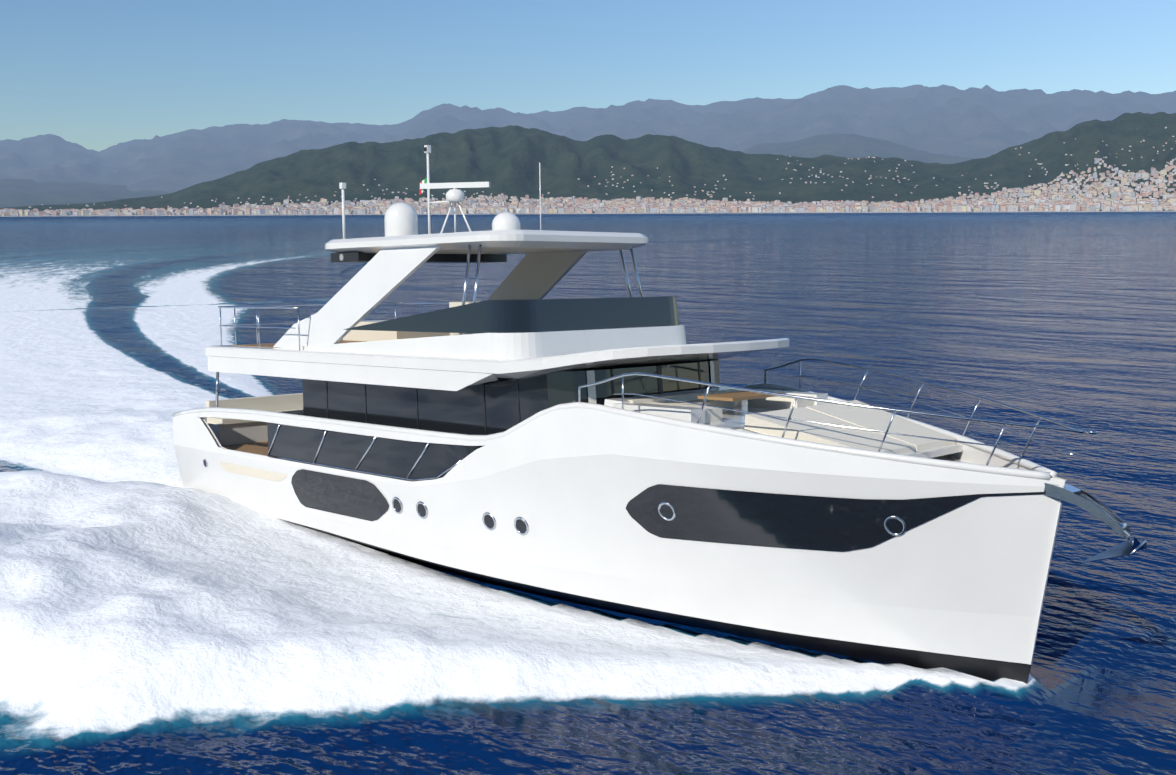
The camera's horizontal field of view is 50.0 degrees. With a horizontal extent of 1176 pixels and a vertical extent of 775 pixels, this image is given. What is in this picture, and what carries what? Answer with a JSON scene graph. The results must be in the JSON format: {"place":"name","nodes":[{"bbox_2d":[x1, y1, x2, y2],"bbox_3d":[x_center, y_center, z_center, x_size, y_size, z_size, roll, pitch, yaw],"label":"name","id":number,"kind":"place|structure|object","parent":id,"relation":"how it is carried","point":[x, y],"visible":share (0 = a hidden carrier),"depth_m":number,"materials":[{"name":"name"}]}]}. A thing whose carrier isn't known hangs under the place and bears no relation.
{"place":"outdoors","nodes":[
{"label":"outdoors","id":0,"kind":"place"},
{"bbox_2d":[0,133,986,207],"bbox_3d":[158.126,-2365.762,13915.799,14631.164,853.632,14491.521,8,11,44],"label":"hills","id":1,"kind":"structure","parent":0,"point":[20,192],"depth_m":12585.28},
{"bbox_2d":[0,212,1175,774],"bbox_3d":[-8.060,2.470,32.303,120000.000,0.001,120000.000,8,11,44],"label":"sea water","id":2,"kind":"structure","parent":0,"point":[1086,314],"depth_m":99.87,"materials":[{"name":"blue liquid"}]},
{"bbox_2d":[0,302,1175,774],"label":"wake","id":3,"kind":"object","parent":2,"relation":"on","point":[156,618],"visible":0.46,"depth_m":19.28,"materials":[{"name":"liquid"}]},
{"bbox_2d":[0,227,1175,311],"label":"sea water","id":4,"kind":"structure","parent":2,"relation":"on","point":[146,274],"depth_m":166.41,"materials":[{"name":"liquid"}]},
{"bbox_2d":[172,145,1146,683],"bbox_3d":[-0.864,-0.297,24.836,5.670,9.350,23.358,-5,7,-45],"label":"yacht","id":5,"kind":"object","parent":2,"relation":"on","point":[630,453],"visible":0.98,"depth_m":21.03,"materials":[{"name":"white plastic"}]},
{"bbox_2d":[0,112,1175,213],"bbox_3d":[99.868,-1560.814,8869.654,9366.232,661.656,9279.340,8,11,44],"label":"coastal hills","id":6,"kind":"structure","parent":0,"point":[506,160],"depth_m":7487.77,"materials":[{"name":"green plant"}]},
{"bbox_2d":[0,127,1175,215],"bbox_3d":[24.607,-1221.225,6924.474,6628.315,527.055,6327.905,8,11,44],"label":"town buildings","id":7,"kind":"structure","parent":6,"relation":"on","point":[1063,200],"depth_m":5957.78,"materials":[{"name":"white"}]},
{"bbox_2d":[0,84,1175,192],"bbox_3d":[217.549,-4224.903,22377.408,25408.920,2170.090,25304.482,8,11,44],"label":"mountains","id":8,"kind":"structure","parent":0,"point":[985,121],"depth_m":17709.84,"materials":[{"name":"blue stone"}]},
{"bbox_2d":[0,211,1175,216],"bbox_3d":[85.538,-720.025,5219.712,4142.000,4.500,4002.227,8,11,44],"label":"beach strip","id":9,"kind":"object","parent":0,"point":[590,213],"visible":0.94,"depth_m":5744.86,"materials":[{"name":"beige sand"}]},
{"bbox_2d":[0,0,1175,151],"label":"sky","id":10,"kind":"structure","parent":0,"point":[97,75],"materials":[{"name":"blue"}]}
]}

